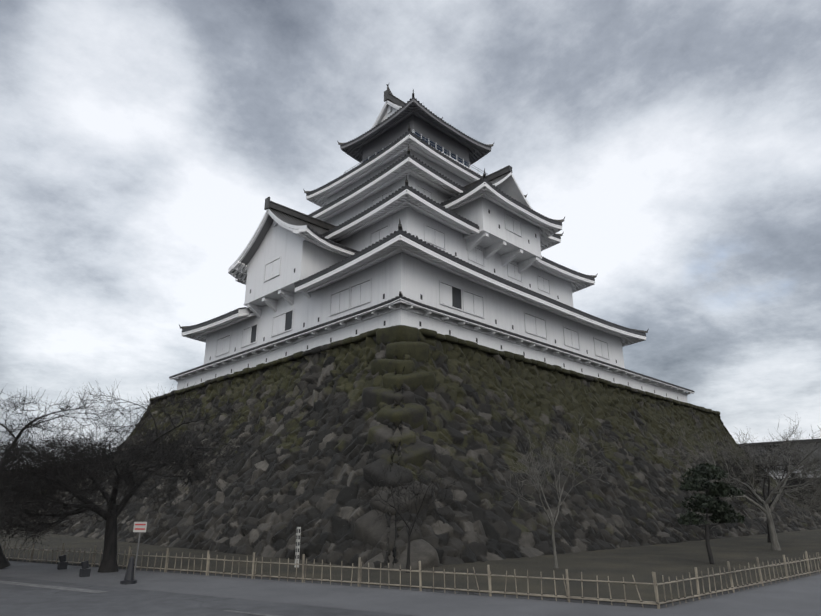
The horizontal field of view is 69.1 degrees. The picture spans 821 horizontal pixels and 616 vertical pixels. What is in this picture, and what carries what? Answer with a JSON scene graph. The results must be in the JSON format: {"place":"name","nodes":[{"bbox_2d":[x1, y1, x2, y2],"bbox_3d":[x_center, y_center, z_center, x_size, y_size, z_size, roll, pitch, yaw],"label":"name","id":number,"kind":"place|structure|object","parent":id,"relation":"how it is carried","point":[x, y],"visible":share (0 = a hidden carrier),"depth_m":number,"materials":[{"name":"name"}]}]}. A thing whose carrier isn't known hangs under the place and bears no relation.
{"place":"outdoors","nodes":[
{"label":"outdoors","id":0,"kind":"place"},
{"bbox_2d":[0,576,411,615],"bbox_3d":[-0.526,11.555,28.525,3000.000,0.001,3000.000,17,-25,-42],"label":"ground","id":1,"kind":"structure","parent":0,"point":[18,600],"depth_m":12.56,"materials":[{"name":"grey asphalt"}]},
{"bbox_2d":[0,434,44,493],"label":"cherry tree","id":2,"kind":"object","parent":1,"relation":"on","point":[13,456],"visible":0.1,"depth_m":20.81,"materials":[{"name":"black plant"}]},
{"bbox_2d":[0,458,97,523],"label":"stone wall","id":3,"kind":"structure","parent":1,"relation":"on","point":[33,500],"depth_m":60.15,"materials":[{"name":"grey stone"}]},
{"bbox_2d":[0,386,122,568],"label":"cherry tree","id":4,"kind":"object","parent":1,"relation":"on","point":[4,563],"visible":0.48,"depth_m":20.16,"materials":[{"name":"brown plant"}]},
{"bbox_2d":[294,527,300,566],"bbox_3d":[-3.743,7.960,19.770,0.104,1.300,0.104,17,-25,-42],"label":"marker post","id":5,"kind":"object","parent":1,"relation":"on","point":[297,548],"visible":0.98,"depth_m":19.76,"materials":[{"name":"grey wood"}]},
{"bbox_2d":[348,443,466,572],"bbox_3d":[0.312,6.324,19.030,3.475,3.951,4.077,-6,-19,19],"label":"tree","id":6,"kind":"object","parent":1,"relation":"on","point":[409,530],"visible":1,"depth_m":18.91,"materials":[{"name":"plant"}]},
{"bbox_2d":[0,525,820,607],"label":"lawn bed","id":7,"kind":"object","parent":1,"relation":"on","point":[672,561],"depth_m":19.53,"materials":[{"name":"plant"}]},
{"bbox_2d":[677,462,745,563],"bbox_3d":[11.034,7.556,22.128,3.253,3.524,2.153,10,-21,-28],"label":"pine tree","id":8,"kind":"object","parent":7,"relation":"on","point":[717,508],"visible":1,"depth_m":21.95,"materials":[{"name":"green plant"}]},
{"bbox_2d":[1,543,820,608],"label":"bamboo fence","id":9,"kind":"object","parent":1,"relation":"on","point":[516,593],"visible":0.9,"depth_m":15.06,"materials":[{"name":"beige wood"}]},
{"bbox_2d":[20,326,820,568],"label":"stone base","id":10,"kind":"object","parent":1,"relation":"on","point":[313,417],"visible":0.56,"depth_m":32.03,"materials":[{"name":"grey stone"}]},
{"bbox_2d":[169,84,694,402],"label":"castle tower","id":11,"kind":"structure","parent":10,"relation":"on","point":[416,221],"depth_m":41.94,"materials":[{"name":"white paint"}]},
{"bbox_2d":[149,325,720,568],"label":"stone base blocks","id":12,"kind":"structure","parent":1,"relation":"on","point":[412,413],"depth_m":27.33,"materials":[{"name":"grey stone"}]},
{"bbox_2d":[498,413,620,567],"bbox_3d":[4.653,5.938,19.523,4.768,4.988,3.966,17,-25,-42],"label":"tree","id":13,"kind":"object","parent":1,"relation":"on","point":[553,522],"visible":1,"depth_m":19.92,"materials":[{"name":"grey plant"}]},
{"bbox_2d":[652,412,820,549],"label":"bare tree","id":14,"kind":"object","parent":1,"relation":"on","point":[767,511],"visible":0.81,"depth_m":28.00,"materials":[{"name":"grey plant"}]},
{"bbox_2d":[706,432,820,542],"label":"bare tree","id":15,"kind":"object","parent":1,"relation":"on","point":[776,474],"visible":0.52,"depth_m":34.03,"materials":[{"name":"plant"}]},
{"bbox_2d":[772,455,820,505],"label":"bare tree","id":16,"kind":"object","parent":1,"relation":"on","point":[802,479],"visible":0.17,"depth_m":39.46,"materials":[{"name":"plant"}]},
{"bbox_2d":[788,486,820,513],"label":"stone wall","id":17,"kind":"structure","parent":1,"relation":"on","point":[810,498],"depth_m":92.35,"materials":[{"name":"grey stone"}]},
{"bbox_2d":[0,561,820,615],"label":"pavement strip","id":18,"kind":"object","parent":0,"point":[799,597],"visible":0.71,"depth_m":13.50,"materials":[{"name":"paint"}]},
{"bbox_2d":[0,417,66,480],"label":"cherry tree","id":19,"kind":"object","parent":18,"relation":"on","point":[1,445],"visible":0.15,"depth_m":22.75,"materials":[{"name":"black plant"}]},
{"bbox_2d":[57,555,67,569],"bbox_3d":[-11.474,8.370,19.651,0.277,0.446,0.230,17,-25,-42],"label":"ground lamp","id":20,"kind":"object","parent":18,"relation":"on","point":[62,564],"visible":0.93,"depth_m":19.58,"materials":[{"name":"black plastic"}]},
{"bbox_2d":[79,560,90,576],"bbox_3d":[-9.590,7.671,17.550,0.277,0.446,0.230,17,-25,-42],"label":"ground lamp","id":21,"kind":"object","parent":18,"relation":"on","point":[85,570],"visible":0.93,"depth_m":17.48,"materials":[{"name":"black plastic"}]},
{"bbox_2d":[120,557,136,584],"bbox_3d":[-7.534,7.051,16.021,0.380,0.660,0.400,17,-25,-42],"label":"traffic cone","id":22,"kind":"object","parent":18,"relation":"on","point":[129,577],"visible":0.96,"depth_m":15.93,"materials":[{"name":"black plastic"}]},
{"bbox_2d":[0,379,262,572],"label":"cherry tree","id":23,"kind":"object","parent":18,"relation":"on","point":[113,510],"visible":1,"depth_m":18.47,"materials":[{"name":"brown plant"}]},
{"bbox_2d":[133,522,146,578],"bbox_3d":[-7.739,6.877,16.894,0.400,1.540,0.054,-3,-19,8],"label":"notice sign","id":24,"kind":"object","parent":18,"relation":"on","point":[140,526],"visible":0.8,"depth_m":17.05,"materials":[{"name":"grey metal"}]},
{"bbox_2d":[0,0,820,464],"label":"sky","id":25,"kind":"structure","parent":0,"point":[144,144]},
{"bbox_2d":[738,438,820,485],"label":"wall","id":26,"kind":"structure","parent":0,"point":[781,447],"depth_m":98.22,"materials":[{"name":"paint"}]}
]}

